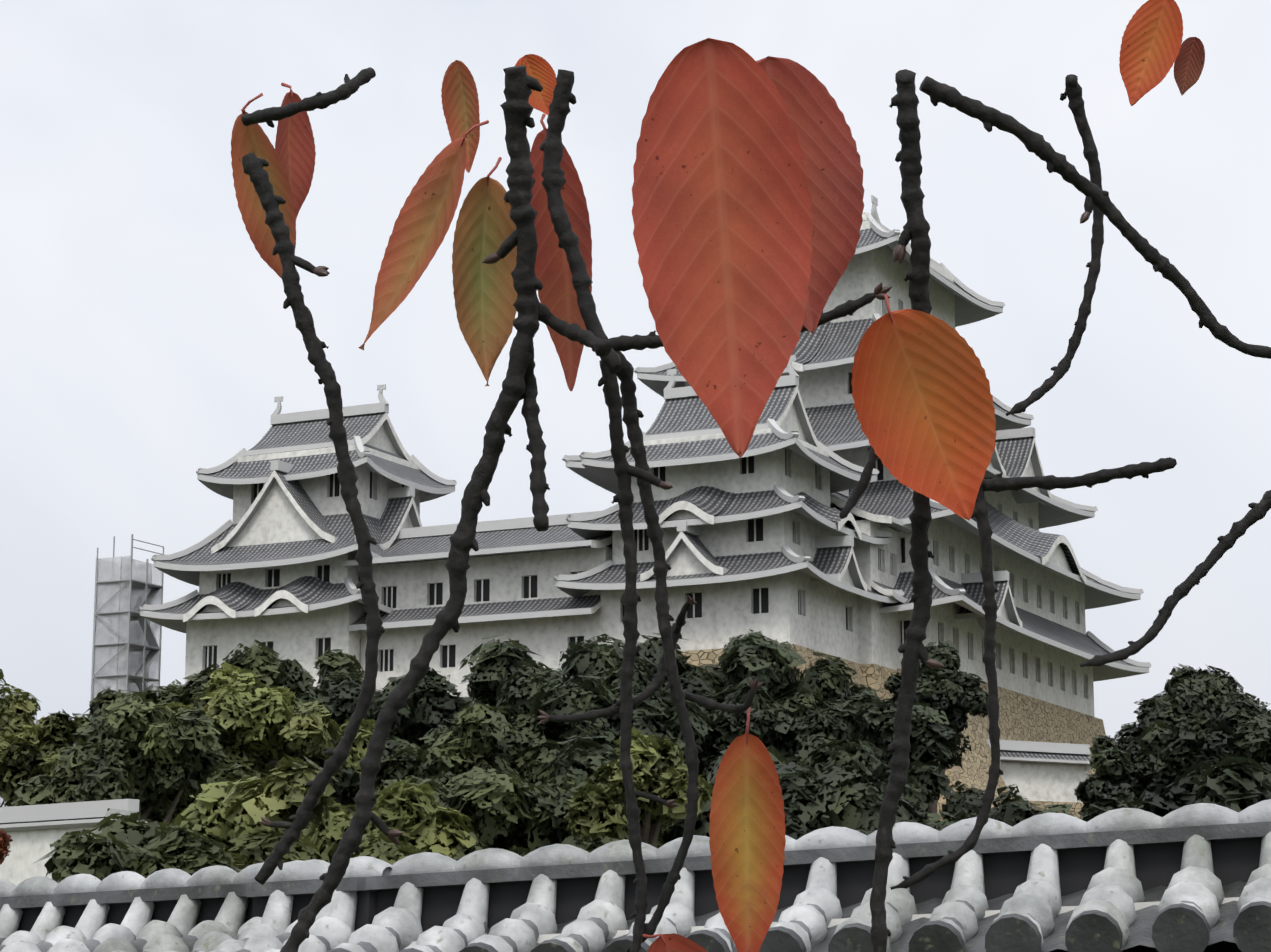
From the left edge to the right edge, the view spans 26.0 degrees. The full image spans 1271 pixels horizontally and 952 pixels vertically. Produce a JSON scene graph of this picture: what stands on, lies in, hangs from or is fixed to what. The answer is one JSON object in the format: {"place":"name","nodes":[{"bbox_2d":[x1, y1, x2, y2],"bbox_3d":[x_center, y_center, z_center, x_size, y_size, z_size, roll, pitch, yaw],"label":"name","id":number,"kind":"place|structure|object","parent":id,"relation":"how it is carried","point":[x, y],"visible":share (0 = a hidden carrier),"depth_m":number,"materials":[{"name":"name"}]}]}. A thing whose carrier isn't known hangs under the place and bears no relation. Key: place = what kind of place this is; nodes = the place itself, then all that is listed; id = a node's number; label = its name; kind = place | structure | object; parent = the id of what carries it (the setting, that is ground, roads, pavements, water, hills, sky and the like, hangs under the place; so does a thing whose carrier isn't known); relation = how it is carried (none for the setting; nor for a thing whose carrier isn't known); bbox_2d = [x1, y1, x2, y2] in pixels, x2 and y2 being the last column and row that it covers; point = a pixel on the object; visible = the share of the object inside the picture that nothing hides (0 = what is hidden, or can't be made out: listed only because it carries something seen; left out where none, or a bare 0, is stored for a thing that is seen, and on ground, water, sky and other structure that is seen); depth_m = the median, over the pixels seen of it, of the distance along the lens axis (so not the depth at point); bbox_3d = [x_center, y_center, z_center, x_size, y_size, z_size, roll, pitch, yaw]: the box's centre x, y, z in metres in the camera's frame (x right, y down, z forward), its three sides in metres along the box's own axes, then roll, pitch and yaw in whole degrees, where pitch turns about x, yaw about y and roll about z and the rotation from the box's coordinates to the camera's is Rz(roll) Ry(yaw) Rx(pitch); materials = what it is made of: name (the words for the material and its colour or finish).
{"place":"outdoors","nodes":[
{"label":"outdoors","id":0,"kind":"place"},
{"bbox_2d":[0,0,1270,806],"label":"sky","id":1,"kind":"structure","parent":0,"point":[147,341],"materials":[{"name":"white"}]},
{"bbox_3d":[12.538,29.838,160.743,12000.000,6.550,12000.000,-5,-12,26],"label":"ground","id":2,"kind":"structure","parent":0,"visible":0},
{"bbox_2d":[0,828,12,863],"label":"tree","id":3,"kind":"object","parent":2,"relation":"on","point":[5,839],"visible":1,"depth_m":69.74,"materials":[{"name":"red plant"}]},
{"bbox_2d":[0,793,22,806],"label":"tree","id":4,"kind":"object","parent":2,"relation":"on","point":[9,803],"depth_m":132.61,"materials":[{"name":"green plant"}]},
{"bbox_2d":[0,669,40,780],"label":"tree","id":5,"kind":"object","parent":2,"relation":"on","point":[16,708],"visible":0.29,"depth_m":111.02,"materials":[{"name":"green plant"}]},
{"bbox_2d":[0,709,90,805],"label":"tree","id":6,"kind":"object","parent":2,"relation":"on","point":[28,753],"visible":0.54,"depth_m":108.07,"materials":[{"name":"green plant"}]},
{"bbox_2d":[0,799,147,885],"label":"wall","id":7,"kind":"structure","parent":2,"relation":"on","point":[34,831],"depth_m":93.81,"materials":[{"name":"paint"}]},
{"bbox_2d":[90,534,163,718],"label":"scaffold tower","id":8,"kind":"structure","parent":2,"relation":"on","point":[126,650],"depth_m":156.66,"materials":[{"name":"silver metal"}]},
{"bbox_2d":[12,690,249,826],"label":"tree","id":9,"kind":"object","parent":2,"relation":"on","point":[162,763],"visible":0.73,"depth_m":98.69,"materials":[{"name":"green plant"}]},
{"bbox_2d":[33,808,246,883],"bbox_3d":[-9.805,10.674,58.685,7.527,7.314,6.298,4,-12,-18],"label":"tree","id":10,"kind":"object","parent":2,"relation":"on","point":[118,845],"visible":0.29,"depth_m":57.66,"materials":[{"name":"green plant"}]},
{"bbox_2d":[83,639,351,822],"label":"tree","id":11,"kind":"object","parent":2,"relation":"on","point":[257,660],"visible":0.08,"depth_m":115.57,"materials":[{"name":"green plant"}]},
{"bbox_2d":[140,781,303,856],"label":"tree","id":12,"kind":"object","parent":2,"relation":"on","point":[203,813],"visible":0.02,"depth_m":72.05,"materials":[{"name":"green plant"}]},
{"bbox_2d":[157,662,387,798],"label":"tree","id":13,"kind":"object","parent":2,"relation":"on","point":[261,728],"visible":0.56,"depth_m":105.79,"materials":[{"name":"green plant"}]},
{"bbox_2d":[217,754,423,868],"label":"tree","id":14,"kind":"object","parent":2,"relation":"on","point":[254,839],"visible":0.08,"depth_m":70.55,"materials":[{"name":"green plant"}]},
{"bbox_2d":[264,647,431,747],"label":"tree","id":15,"kind":"object","parent":2,"relation":"on","point":[297,680],"visible":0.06,"depth_m":119.73,"materials":[{"name":"green plant"}]},
{"bbox_2d":[295,672,419,811],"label":"tree","id":16,"kind":"object","parent":2,"relation":"on","point":[342,699],"visible":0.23,"depth_m":115.24,"materials":[{"name":"green plant"}]},
{"bbox_2d":[298,778,475,863],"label":"tree","id":17,"kind":"object","parent":2,"relation":"on","point":[408,811],"visible":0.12,"depth_m":75.71,"materials":[{"name":"green plant"}]},
{"bbox_2d":[318,667,462,783],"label":"tree","id":18,"kind":"object","parent":2,"relation":"on","point":[430,692],"visible":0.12,"depth_m":117.05,"materials":[{"name":"green plant"}]},
{"bbox_2d":[372,769,551,860],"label":"tree","id":19,"kind":"object","parent":2,"relation":"on","point":[503,801],"visible":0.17,"depth_m":77.95,"materials":[{"name":"green plant"}]},
{"bbox_2d":[380,696,567,790],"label":"tree","id":20,"kind":"object","parent":2,"relation":"on","point":[473,737],"visible":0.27,"depth_m":110.62,"materials":[{"name":"green plant"}]},
{"bbox_2d":[419,634,618,765],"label":"tree","id":21,"kind":"object","parent":2,"relation":"on","point":[501,671],"visible":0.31,"depth_m":115.15,"materials":[{"name":"green plant"}]},
{"bbox_2d":[434,766,664,853],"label":"tree","id":22,"kind":"object","parent":2,"relation":"on","point":[552,806],"visible":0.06,"depth_m":79.10,"materials":[{"name":"green plant"}]},
{"bbox_2d":[443,641,712,777],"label":"tree","id":23,"kind":"object","parent":2,"relation":"on","point":[653,714],"visible":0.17,"depth_m":116.19,"materials":[{"name":"green plant"}]},
{"bbox_2d":[539,727,673,843],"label":"tree","id":24,"kind":"object","parent":2,"relation":"on","point":[579,764],"depth_m":82.43,"materials":[{"name":"green plant"}]},
{"bbox_2d":[0,799,1270,951],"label":"tiled roof","id":25,"kind":"structure","parent":2,"relation":"on","point":[1196,877],"depth_m":7.59,"materials":[{"name":"grey"}]},
{"bbox_2d":[565,726,712,847],"bbox_3d":[0.238,8.214,54.609,2.895,6.460,3.075,-5,-12,26],"label":"tree","id":26,"kind":"object","parent":2,"relation":"on","point":[597,804],"visible":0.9,"depth_m":54.28,"materials":[{"name":"green plant"}]},
{"bbox_2d":[139,195,1151,820],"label":"castle","id":27,"kind":"structure","parent":2,"relation":"on","point":[763,537],"depth_m":147.72,"materials":[{"name":"paint"}]},
{"bbox_2d":[987,739,1090,818],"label":"terrace wall","id":28,"kind":"structure","parent":27,"relation":"on","point":[1042,774],"depth_m":151.74,"materials":[{"name":"paint"}]},
{"bbox_2d":[567,633,780,789],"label":"tree","id":29,"kind":"object","parent":2,"relation":"on","point":[693,682],"visible":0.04,"depth_m":121.36,"materials":[{"name":"green plant"}]},
{"bbox_2d":[231,0,1270,951],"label":"cherry","id":30,"kind":"object","parent":2,"relation":"on","point":[747,198],"depth_m":0.90,"materials":[{"name":"red plant"}]},
{"bbox_2d":[663,746,898,840],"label":"tree","id":31,"kind":"object","parent":2,"relation":"on","point":[797,797],"visible":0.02,"depth_m":82.86,"materials":[{"name":"green plant"}]},
{"bbox_2d":[683,629,879,771],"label":"tree","id":32,"kind":"object","parent":2,"relation":"on","point":[771,663],"visible":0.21,"depth_m":120.45,"materials":[{"name":"green plant"}]},
{"bbox_2d":[713,652,970,772],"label":"tree","id":33,"kind":"object","parent":2,"relation":"on","point":[801,716],"visible":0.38,"depth_m":119.13,"materials":[{"name":"green plant"}]},
{"bbox_2d":[808,766,906,832],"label":"tree","id":34,"kind":"object","parent":2,"relation":"on","point":[846,802],"visible":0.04,"depth_m":83.09,"materials":[{"name":"green plant"}]},
{"bbox_2d":[780,696,990,824],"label":"tree","id":35,"kind":"object","parent":2,"relation":"on","point":[862,761],"visible":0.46,"depth_m":116.18,"materials":[{"name":"green plant"}]},
{"bbox_2d":[876,794,954,830],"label":"tree","id":36,"kind":"object","parent":2,"relation":"on","point":[905,812],"visible":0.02,"depth_m":87.64,"materials":[{"name":"green plant"}]},
{"bbox_2d":[884,641,987,820],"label":"tree","id":37,"kind":"object","parent":2,"relation":"on","point":[955,695],"visible":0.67,"depth_m":125.87,"materials":[{"name":"green plant"}]},
{"bbox_2d":[925,784,1043,829],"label":"tree","id":38,"kind":"object","parent":2,"relation":"on","point":[1012,812],"visible":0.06,"depth_m":91.34,"materials":[{"name":"green plant"}]},
{"bbox_2d":[1041,794,1143,821],"bbox_3d":[9.876,10.509,59.307,6.970,7.314,6.216,5,-12,-23],"label":"tree","id":39,"kind":"object","parent":2,"relation":"on","point":[1110,802],"depth_m":59.43,"materials":[{"name":"green plant"}]},
{"bbox_2d":[1074,734,1177,817],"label":"tree","id":40,"kind":"object","parent":2,"relation":"on","point":[1117,774],"visible":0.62,"depth_m":123.83,"materials":[{"name":"green plant"}]},
{"bbox_2d":[1114,664,1270,791],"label":"tree","id":41,"kind":"object","parent":2,"relation":"on","point":[1192,690],"visible":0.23,"depth_m":128.55,"materials":[{"name":"green plant"}]},
{"bbox_2d":[1133,754,1270,816],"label":"tree","id":42,"kind":"object","parent":2,"relation":"on","point":[1236,784],"visible":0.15,"depth_m":53.73,"materials":[{"name":"green plant"}]},
{"bbox_2d":[1137,697,1270,784],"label":"tree","id":43,"kind":"object","parent":2,"relation":"on","point":[1185,744],"visible":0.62,"depth_m":119.37,"materials":[{"name":"green plant"}]}
]}

